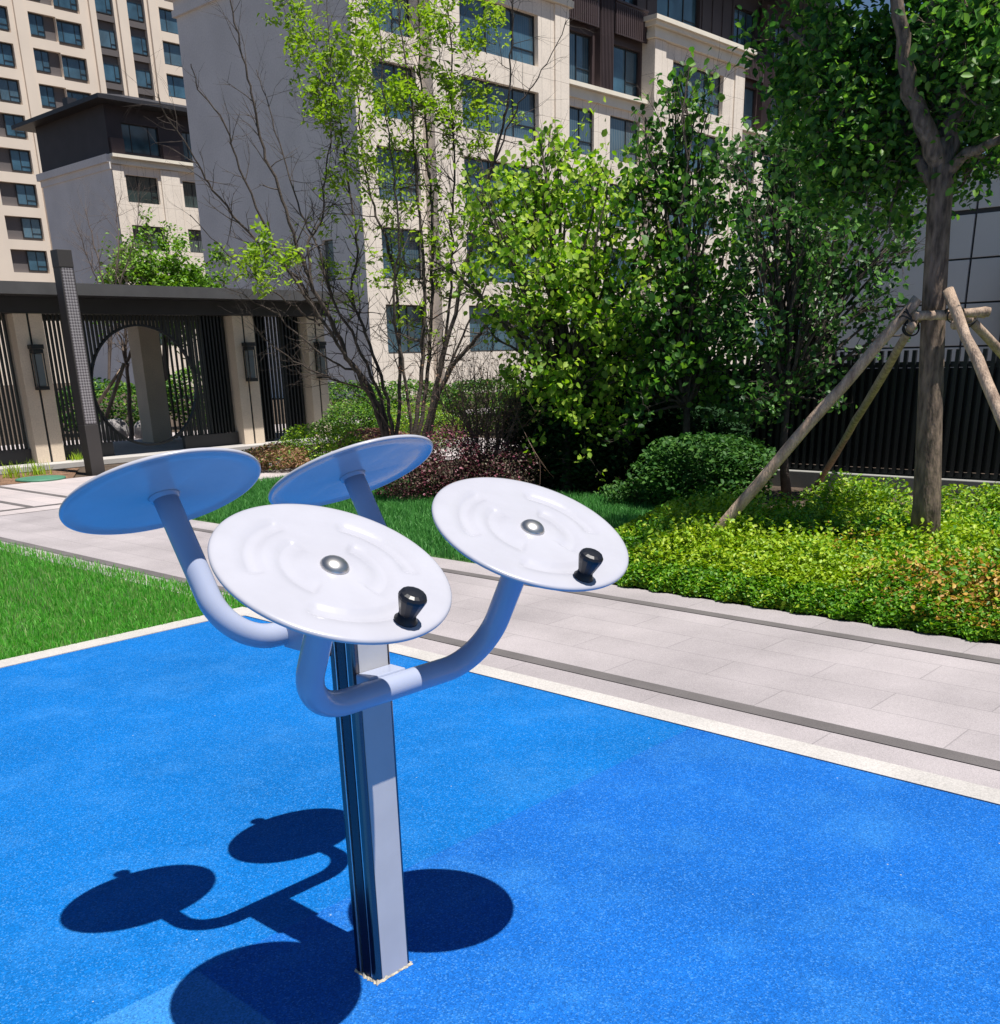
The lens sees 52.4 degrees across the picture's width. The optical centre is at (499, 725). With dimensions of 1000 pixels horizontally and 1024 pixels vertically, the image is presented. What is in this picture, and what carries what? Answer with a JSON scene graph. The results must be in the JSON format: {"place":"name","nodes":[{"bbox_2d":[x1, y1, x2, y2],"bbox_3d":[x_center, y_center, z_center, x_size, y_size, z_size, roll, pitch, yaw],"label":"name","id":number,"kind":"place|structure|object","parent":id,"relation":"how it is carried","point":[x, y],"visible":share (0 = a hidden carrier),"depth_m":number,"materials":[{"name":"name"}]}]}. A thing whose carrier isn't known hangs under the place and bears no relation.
{"place":"outdoors","nodes":[
{"label":"outdoors","id":0,"kind":"place"},
{"bbox_2d":[0,0,185,384],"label":"tower block","id":1,"kind":"structure","parent":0,"point":[53,53],"depth_m":103.29,"materials":[{"name":"beige stone"}]},
{"bbox_2d":[0,43,14,67],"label":"window","id":2,"kind":"structure","parent":1,"relation":"in","point":[6,54],"depth_m":98.96,"materials":[{"name":"blue glass"}]},
{"bbox_2d":[0,78,20,102],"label":"window","id":3,"kind":"structure","parent":1,"relation":"in","point":[9,91],"depth_m":99.81,"materials":[{"name":"blue glass"}]},
{"bbox_2d":[3,114,25,137],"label":"window","id":4,"kind":"structure","parent":1,"relation":"in","point":[9,120],"depth_m":100.65,"materials":[{"name":"blue glass"}]},
{"bbox_2d":[9,149,31,172],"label":"window","id":5,"kind":"structure","parent":1,"relation":"in","point":[20,160],"depth_m":101.85,"materials":[{"name":"blue glass"}]},
{"bbox_2d":[15,184,36,205],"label":"window","id":6,"kind":"structure","parent":1,"relation":"in","point":[26,195],"depth_m":102.90,"materials":[{"name":"blue glass"}]},
{"bbox_2d":[20,217,42,238],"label":"window","id":7,"kind":"structure","parent":1,"relation":"in","point":[31,227],"depth_m":103.93,"materials":[{"name":"blue glass"}]},
{"bbox_2d":[28,13,45,37],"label":"window","id":8,"kind":"structure","parent":1,"relation":"in","point":[36,23],"depth_m":100.34,"materials":[{"name":"blue glass"}]},
{"bbox_2d":[26,251,47,271],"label":"window","id":9,"kind":"structure","parent":1,"relation":"in","point":[36,260],"depth_m":104.98,"materials":[{"name":"blue glass"}]},
{"bbox_2d":[33,49,50,72],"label":"window","id":10,"kind":"structure","parent":1,"relation":"in","point":[42,62],"depth_m":101.38,"materials":[{"name":"blue glass"}]},
{"bbox_2d":[39,85,56,107],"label":"window","id":11,"kind":"structure","parent":1,"relation":"in","point":[47,94],"depth_m":102.42,"materials":[{"name":"blue glass"}]},
{"bbox_2d":[53,0,77,11],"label":"window","id":12,"kind":"structure","parent":1,"relation":"in","point":[65,4],"depth_m":101.91,"materials":[{"name":"blue glass"}]},
{"bbox_2d":[56,21,82,46],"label":"window","id":13,"kind":"structure","parent":1,"relation":"in","point":[68,33],"depth_m":102.66,"materials":[{"name":"blue glass"}]},
{"bbox_2d":[61,56,86,80],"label":"window","id":14,"kind":"structure","parent":1,"relation":"in","point":[73,68],"depth_m":103.71,"materials":[{"name":"blue glass"}]},
{"bbox_2d":[95,0,111,14],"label":"window","id":15,"kind":"structure","parent":1,"relation":"in","point":[102,6],"depth_m":104.49,"materials":[{"name":"blue glass"}]},
{"bbox_2d":[98,27,116,49],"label":"window","id":16,"kind":"structure","parent":1,"relation":"in","point":[107,37],"depth_m":105.42,"materials":[{"name":"blue glass"}]},
{"bbox_2d":[103,62,120,83],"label":"window","id":17,"kind":"structure","parent":1,"relation":"in","point":[111,71],"depth_m":106.46,"materials":[{"name":"blue glass"}]},
{"bbox_2d":[126,0,143,22],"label":"window","id":18,"kind":"structure","parent":1,"relation":"in","point":[135,11],"depth_m":106.85,"materials":[{"name":"blue glass"}]},
{"bbox_2d":[131,34,147,55],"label":"window","id":19,"kind":"structure","parent":1,"relation":"in","point":[139,44],"depth_m":107.89,"materials":[{"name":"blue glass"}]},
{"bbox_2d":[135,68,151,88],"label":"window","id":20,"kind":"structure","parent":1,"relation":"in","point":[143,77],"depth_m":108.94,"materials":[{"name":"blue glass"}]},
{"bbox_2d":[159,8,177,33],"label":"window","id":21,"kind":"structure","parent":1,"relation":"in","point":[168,24],"depth_m":109.51,"materials":[{"name":"blue glass"}]},
{"bbox_2d":[163,42,181,66],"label":"window","id":22,"kind":"structure","parent":1,"relation":"in","point":[172,55],"depth_m":110.62,"materials":[{"name":"blue glass"}]},
{"bbox_2d":[166,75,185,98],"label":"window","id":23,"kind":"structure","parent":1,"relation":"in","point":[176,84],"depth_m":111.70,"materials":[{"name":"blue glass"}]},
{"bbox_2d":[11,93,204,388],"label":"apartment building","id":24,"kind":"structure","parent":0,"point":[88,138],"depth_m":69.98,"materials":[{"name":"beige stone"}]},
{"bbox_2d":[121,123,159,156],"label":"window","id":25,"kind":"structure","parent":24,"relation":"in","point":[137,140],"depth_m":68.56,"materials":[{"name":"blue glass"}]},
{"bbox_2d":[125,175,158,204],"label":"window","id":26,"kind":"structure","parent":24,"relation":"in","point":[152,195],"depth_m":69.30,"materials":[{"name":"grey glass"}]},
{"bbox_2d":[132,225,164,249],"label":"window","id":27,"kind":"structure","parent":24,"relation":"in","point":[157,229],"depth_m":70.46,"materials":[{"name":"grey glass"}]},
{"bbox_2d":[181,132,192,160],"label":"window","id":28,"kind":"structure","parent":24,"relation":"in","point":[186,136],"depth_m":71.00,"materials":[{"name":"blue glass"}]},
{"bbox_2d":[182,181,197,207],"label":"window","id":29,"kind":"structure","parent":24,"relation":"in","point":[189,188],"depth_m":71.87,"materials":[{"name":"grey glass"}]},
{"bbox_2d":[188,230,202,252],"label":"window","id":30,"kind":"structure","parent":24,"relation":"in","point":[197,240],"depth_m":72.90,"materials":[{"name":"grey glass"}]},
{"bbox_2d":[0,540,246,659],"bbox_3d":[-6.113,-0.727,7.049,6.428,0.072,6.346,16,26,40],"label":"lawn grass","id":31,"kind":"structure","parent":0,"point":[96,614],"depth_m":7.26,"materials":[{"name":"green plant"}]},
{"bbox_2d":[1,407,498,450],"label":"path","id":32,"kind":"structure","parent":0,"point":[136,439],"depth_m":23.71,"materials":[{"name":"stone"}]},
{"bbox_2d":[100,418,128,439],"bbox_3d":[-9.011,-6.875,23.602,0.736,0.521,0.474,-2,20,0],"label":"garden rock","id":33,"kind":"object","parent":32,"relation":"on","point":[120,425],"visible":0.37,"depth_m":23.45,"materials":[{"name":"grey stone"}]},
{"bbox_2d":[0,437,530,515],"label":"plaza path","id":34,"kind":"structure","parent":0,"point":[66,487],"depth_m":14.12,"materials":[{"name":"stone"}]},
{"bbox_2d":[241,441,311,470],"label":"garden bush","id":35,"kind":"object","parent":34,"relation":"on","point":[285,460],"visible":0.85,"depth_m":15.83,"materials":[{"name":"brown plant"}]},
{"bbox_2d":[272,419,364,464],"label":"garden bush","id":36,"kind":"object","parent":34,"relation":"on","point":[331,433],"visible":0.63,"depth_m":16.41,"materials":[{"name":"green plant"}]},
{"bbox_2d":[331,427,409,448],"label":"garden bush","id":37,"kind":"object","parent":34,"relation":"on","point":[375,432],"visible":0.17,"depth_m":17.63,"materials":[{"name":"brown plant"}]},
{"bbox_2d":[386,400,465,446],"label":"garden bush","id":38,"kind":"object","parent":34,"relation":"on","point":[404,420],"visible":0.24,"depth_m":19.04,"materials":[{"name":"green plant"}]},
{"bbox_2d":[192,505,626,586],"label":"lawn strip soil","id":39,"kind":"structure","parent":0,"point":[438,556],"depth_m":8.76,"materials":[{"name":"brown soil"}]},
{"bbox_2d":[374,453,451,501],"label":"barberry bush","id":40,"kind":"object","parent":39,"relation":"on","point":[413,485],"visible":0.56,"depth_m":11.87,"materials":[{"name":"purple plant"}]},
{"bbox_2d":[412,418,489,495],"bbox_3d":[-0.651,-3.178,12.160,0.945,0.958,1.080,-18,26,-38],"label":"barberry bush","id":41,"kind":"object","parent":39,"relation":"on","point":[462,448],"visible":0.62,"depth_m":11.98,"materials":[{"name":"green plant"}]},
{"bbox_2d":[367,315,576,485],"bbox_3d":[-0.223,-3.969,12.295,2.718,2.309,2.684,-2,20,0],"label":"twiggy shrub","id":42,"kind":"object","parent":39,"relation":"on","point":[465,419],"visible":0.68,"depth_m":12.32,"materials":[{"name":"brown plant"}]},
{"bbox_2d":[450,437,546,485],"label":"barberry bush","id":43,"kind":"object","parent":39,"relation":"on","point":[515,461],"visible":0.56,"depth_m":11.92,"materials":[{"name":"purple plant"}]},
{"bbox_2d":[593,478,699,507],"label":"ground shrub","id":44,"kind":"object","parent":39,"relation":"on","point":[622,493],"visible":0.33,"depth_m":11.07,"materials":[{"name":"green plant"}]},
{"bbox_2d":[625,431,779,505],"bbox_3d":[2.131,-2.704,10.793,1.557,0.870,1.416,16,27,40],"label":"round bush","id":45,"kind":"object","parent":39,"relation":"on","point":[735,467],"visible":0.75,"depth_m":10.42,"materials":[{"name":"green plant"}]},
{"bbox_2d":[193,474,685,583],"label":"shade grass","id":46,"kind":"structure","parent":0,"point":[399,515],"depth_m":10.94,"materials":[{"name":"green plant"}]},
{"bbox_2d":[0,616,999,1023],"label":"rubber floor","id":47,"kind":"structure","parent":0,"point":[172,838],"depth_m":3.39,"materials":[{"name":"blue rubber"}]},
{"bbox_2d":[59,434,628,985],"bbox_3d":[-0.366,-0.017,2.677,1.205,1.419,1.138,16,26,40],"label":"exercise wheel machine","id":48,"kind":"object","parent":47,"relation":"on","point":[309,576],"visible":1,"depth_m":2.47,"materials":[{"name":"silver metal"}]},
{"bbox_2d":[0,509,999,789],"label":"path","id":49,"kind":"structure","parent":0,"point":[936,699],"depth_m":5.65,"materials":[{"name":"stone"}]},
{"bbox_2d":[0,537,999,769],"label":"paving band","id":50,"kind":"object","parent":49,"relation":"on","point":[924,748],"depth_m":4.98,"materials":[{"name":"stone"}]},
{"bbox_2d":[192,527,999,663],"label":"paving band","id":51,"kind":"object","parent":49,"relation":"on","point":[914,647],"depth_m":6.29,"materials":[{"name":"stone"}]},
{"bbox_2d":[0,352,999,643],"bbox_3d":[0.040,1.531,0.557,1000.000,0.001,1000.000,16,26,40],"label":"ground","id":52,"kind":"structure","parent":0,"point":[80,472],"depth_m":17.21,"materials":[{"name":"soil"}]},
{"bbox_2d":[0,468,78,484],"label":"planting bed","id":53,"kind":"object","parent":52,"relation":"on","point":[69,473],"visible":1,"depth_m":16.18,"materials":[{"name":"brown soil"}]},
{"bbox_2d":[1,460,30,477],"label":"grass tuft","id":54,"kind":"object","parent":53,"relation":"on","point":[10,472],"visible":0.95,"depth_m":15.87,"materials":[{"name":"green plant"}]},
{"bbox_2d":[23,460,51,475],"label":"grass tuft","id":55,"kind":"object","parent":53,"relation":"on","point":[36,472],"visible":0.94,"depth_m":16.22,"materials":[{"name":"green plant"}]},
{"bbox_2d":[15,475,65,481],"bbox_3d":[-7.031,-3.780,15.540,0.720,0.034,0.720,-2,20,0],"label":"manhole cover","id":56,"kind":"object","parent":53,"relation":"on","point":[43,478],"visible":1,"depth_m":15.39,"materials":[{"name":"green plastic"}]},
{"bbox_2d":[50,249,104,475],"bbox_3d":[-6.494,-5.532,15.653,0.224,3.270,0.224,16,26,40],"label":"lamp post","id":57,"kind":"object","parent":52,"relation":"on","point":[66,289],"visible":0.92,"depth_m":15.55,"materials":[{"name":"metal"}]},
{"bbox_2d":[55,377,139,431],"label":"clipped hedge","id":58,"kind":"object","parent":52,"relation":"on","point":[122,389],"visible":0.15,"depth_m":25.10,"materials":[{"name":"green plant"}]},
{"bbox_2d":[55,157,167,380],"bbox_3d":[-11.040,-13.549,30.085,3.918,6.759,2.747,-2,20,0],"label":"bare tree","id":59,"kind":"object","parent":52,"relation":"on","point":[115,281],"visible":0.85,"depth_m":29.89,"materials":[{"name":"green plant"}]},
{"bbox_2d":[93,269,162,439],"bbox_3d":[-8.014,-8.028,22.221,2.001,3.746,1.332,2,20,9],"label":"staked young tree","id":60,"kind":"object","parent":52,"relation":"on","point":[129,398],"visible":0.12,"depth_m":22.23,"materials":[{"name":"brown plant"}]},
{"bbox_2d":[97,363,125,420],"bbox_3d":[-8.568,-7.349,22.395,0.675,1.220,0.985,-12,22,-26],"label":"tree stake","id":61,"kind":"object","parent":60,"relation":"attached to","point":[117,377],"visible":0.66,"depth_m":22.06,"materials":[{"name":"brown wood"}]},
{"bbox_2d":[90,205,234,410],"bbox_3d":[-11.895,-15.081,36.827,4.894,7.050,4.320,-12,22,-26],"label":"bushy tree","id":62,"kind":"object","parent":52,"relation":"on","point":[149,271],"visible":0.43,"depth_m":36.08,"materials":[{"name":"green plant"}]},
{"bbox_2d":[0,281,357,473],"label":"garden pavilion","id":63,"kind":"structure","parent":52,"relation":"on","point":[238,409],"depth_m":19.50,"materials":[{"name":"black stone"}]},
{"bbox_2d":[166,363,206,424],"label":"clipped hedge","id":64,"kind":"object","parent":52,"relation":"on","point":[178,392],"visible":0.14,"depth_m":26.87,"materials":[{"name":"green plant"}]},
{"bbox_2d":[108,0,429,436],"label":"bare tree","id":65,"kind":"object","parent":52,"relation":"on","point":[318,111],"visible":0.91,"depth_m":15.20,"materials":[{"name":"brown plant"}]},
{"bbox_2d":[305,401,406,443],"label":"garden bush","id":66,"kind":"object","parent":52,"relation":"on","point":[339,410],"visible":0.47,"depth_m":19.51,"materials":[{"name":"green plant"}]},
{"bbox_2d":[328,380,397,429],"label":"clipped hedge","id":67,"kind":"object","parent":52,"relation":"on","point":[339,391],"visible":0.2,"depth_m":23.96,"materials":[{"name":"green plant"}]},
{"bbox_2d":[356,378,468,431],"bbox_3d":[-2.003,-7.427,23.580,2.670,1.201,1.725,-2,20,0],"label":"clipped hedge","id":68,"kind":"object","parent":52,"relation":"on","point":[392,391],"visible":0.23,"depth_m":23.24,"materials":[{"name":"green plant"}]},
{"bbox_2d":[332,0,619,468],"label":"young leafed tree","id":69,"kind":"object","parent":52,"relation":"on","point":[401,94],"visible":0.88,"depth_m":14.46,"materials":[{"name":"green plant"}]},
{"bbox_2d":[426,378,526,432],"bbox_3d":[-0.352,-7.183,22.795,2.753,1.195,1.636,-2,20,0],"label":"clipped hedge","id":70,"kind":"object","parent":52,"relation":"on","point":[455,393],"visible":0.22,"depth_m":22.46,"materials":[{"name":"green plant"}]},
{"bbox_2d":[0,607,999,805],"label":"kerb","id":71,"kind":"structure","parent":52,"relation":"on","point":[923,778],"depth_m":4.71,"materials":[{"name":"beige stone"}]},
{"bbox_2d":[415,96,705,493],"bbox_3d":[0.664,-4.745,11.523,3.276,4.304,2.063,-2,20,0],"label":"leafy tree","id":72,"kind":"object","parent":52,"relation":"on","point":[561,366],"visible":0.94,"depth_m":11.31,"materials":[{"name":"green plant"}]},
{"bbox_2d":[499,383,636,491],"bbox_3d":[0.974,-3.619,12.536,1.511,1.446,1.670,-19,26,-40],"label":"evergreen shrub","id":73,"kind":"object","parent":52,"relation":"on","point":[552,470],"visible":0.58,"depth_m":12.21,"materials":[{"name":"green plant"}]},
{"bbox_2d":[539,315,699,486],"bbox_3d":[1.502,-4.127,12.731,2.195,2.241,1.674,-2,20,0],"label":"evergreen shrub","id":74,"kind":"object","parent":52,"relation":"on","point":[648,429],"visible":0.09,"depth_m":12.44,"materials":[{"name":"green plant"}]},
{"bbox_2d":[585,40,794,484],"bbox_3d":[2.140,-4.891,11.245,2.457,4.702,1.948,-2,20,0],"label":"leafy tree","id":75,"kind":"object","parent":52,"relation":"on","point":[684,337],"visible":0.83,"depth_m":11.06,"materials":[{"name":"green plant"}]},
{"bbox_2d":[630,402,751,484],"bbox_3d":[2.415,-3.597,12.976,1.662,1.037,1.692,-2,20,0],"label":"evergreen shrub","id":76,"kind":"object","parent":52,"relation":"on","point":[697,424],"visible":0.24,"depth_m":12.49,"materials":[{"name":"green plant"}]},
{"bbox_2d":[540,348,999,499],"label":"slat fence","id":77,"kind":"object","parent":52,"relation":"on","point":[882,440],"visible":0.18,"depth_m":11.79,"materials":[{"name":"metal"}]},
{"bbox_2d":[734,83,868,300],"bbox_3d":[8.008,-11.680,24.925,4.850,7.824,3.522,1,20,7],"label":"background tree","id":78,"kind":"object","parent":52,"relation":"on","point":[764,127],"visible":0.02,"depth_m":23.96,"materials":[{"name":"green plant"}]},
{"bbox_2d":[686,86,925,503],"bbox_3d":[3.363,-4.487,10.834,2.745,4.172,1.756,-10,22,-22],"label":"thin leaved tree","id":79,"kind":"object","parent":52,"relation":"on","point":[792,348],"visible":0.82,"depth_m":10.57,"materials":[{"name":"green plant"}]},
{"bbox_2d":[614,483,999,644],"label":"privet hedge","id":80,"kind":"object","parent":52,"relation":"on","point":[873,566],"visible":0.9,"depth_m":6.87,"materials":[{"name":"green plant"}]},
{"bbox_2d":[705,287,999,542],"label":"timber tripod","id":81,"kind":"object","parent":52,"relation":"on","point":[911,316],"visible":0.98,"depth_m":6.88,"materials":[{"name":"brown wood"}]},
{"bbox_2d":[795,468,912,514],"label":"upright bush","id":82,"kind":"object","parent":52,"relation":"on","point":[850,492],"visible":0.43,"depth_m":8.99,"materials":[{"name":"green plant"}]},
{"bbox_2d":[727,0,999,539],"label":"shade tree","id":83,"kind":"object","parent":52,"relation":"on","point":[923,112],"visible":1,"depth_m":6.52,"materials":[{"name":"green plant"}]},
{"bbox_2d":[910,482,999,522],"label":"upright bush","id":84,"kind":"object","parent":52,"relation":"on","point":[993,499],"visible":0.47,"depth_m":9.20,"materials":[{"name":"green plant"}]},
{"bbox_2d":[164,0,859,398],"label":"apartment building","id":85,"kind":"structure","parent":0,"point":[628,54],"depth_m":44.82,"materials":[{"name":"beige stone"}]},
{"bbox_2d":[368,0,409,37],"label":"window","id":86,"kind":"structure","parent":85,"relation":"in","point":[394,12],"depth_m":40.20,"materials":[{"name":"blue glass"}]},
{"bbox_2d":[371,59,412,119],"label":"window","id":87,"kind":"structure","parent":85,"relation":"in","point":[392,66],"depth_m":40.67,"materials":[{"name":"blue glass"}]},
{"bbox_2d":[376,146,415,202],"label":"window","id":88,"kind":"structure","parent":85,"relation":"in","point":[413,190],"depth_m":41.91,"materials":[{"name":"blue glass"}]},
{"bbox_2d":[381,227,420,279],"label":"window","id":89,"kind":"structure","parent":85,"relation":"in","point":[414,250],"depth_m":43.08,"materials":[{"name":"blue glass"}]},
{"bbox_2d":[386,305,424,353],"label":"window","id":90,"kind":"structure","parent":85,"relation":"in","point":[408,310],"depth_m":43.98,"materials":[{"name":"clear glass"}]},
{"bbox_2d":[459,0,534,65],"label":"window","id":91,"kind":"structure","parent":85,"relation":"in","point":[523,22],"depth_m":43.85,"materials":[{"name":"blue glass"}]},
{"bbox_2d":[462,76,534,140],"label":"window","id":92,"kind":"structure","parent":85,"relation":"in","point":[527,104],"depth_m":44.81,"materials":[{"name":"blue glass"}]},
{"bbox_2d":[464,157,535,211],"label":"window","id":93,"kind":"structure","parent":85,"relation":"in","point":[484,162],"depth_m":44.56,"materials":[{"name":"blue glass"}]},
{"bbox_2d":[467,233,536,283],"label":"window","id":94,"kind":"structure","parent":85,"relation":"in","point":[532,260],"depth_m":46.31,"materials":[{"name":"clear glass"}]},
{"bbox_2d":[469,306,537,351],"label":"window","id":95,"kind":"structure","parent":85,"relation":"in","point":[499,346],"depth_m":46.78,"materials":[{"name":"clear glass"}]},
{"bbox_2d":[569,31,589,83],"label":"window","id":96,"kind":"structure","parent":85,"relation":"in","point":[579,45],"depth_m":48.19,"materials":[{"name":"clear glass"}]},
{"bbox_2d":[569,106,591,154],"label":"window","id":97,"kind":"structure","parent":85,"relation":"in","point":[576,115],"depth_m":49.12,"materials":[{"name":"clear glass"}]},
{"bbox_2d":[610,116,637,164],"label":"window","id":98,"kind":"structure","parent":85,"relation":"in","point":[619,131],"depth_m":51.34,"materials":[{"name":"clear glass"}]},
{"bbox_2d":[613,45,637,96],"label":"window","id":99,"kind":"structure","parent":85,"relation":"in","point":[625,65],"depth_m":50.74,"materials":[{"name":"blue glass"}]},
{"bbox_2d":[657,0,696,26],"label":"window","id":100,"kind":"structure","parent":85,"relation":"in","point":[684,11],"depth_m":53.20,"materials":[{"name":"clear glass"}]},
{"bbox_2d":[672,131,716,171],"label":"window","id":101,"kind":"structure","parent":85,"relation":"in","point":[710,141],"depth_m":55.56,"materials":[{"name":"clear glass"}]},
{"bbox_2d":[672,62,719,115],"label":"window","id":102,"kind":"structure","parent":85,"relation":"in","point":[697,74],"depth_m":54.49,"materials":[{"name":"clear glass"}]},
{"bbox_2d":[733,7,753,48],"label":"window","id":103,"kind":"structure","parent":85,"relation":"in","point":[739,14],"depth_m":57.47,"materials":[{"name":"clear glass"}]},
{"bbox_2d":[743,87,753,126],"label":"window","id":104,"kind":"structure","parent":85,"relation":"in","point":[748,93],"depth_m":59.06,"materials":[{"name":"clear glass"}]},
{"bbox_2d":[819,0,985,344],"label":"sky","id":105,"kind":"structure","parent":0,"point":[867,2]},
{"bbox_2d":[837,156,999,368],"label":"panel wall","id":106,"kind":"structure","parent":0,"point":[974,267],"depth_m":17.88,"materials":[{"name":"metal"}]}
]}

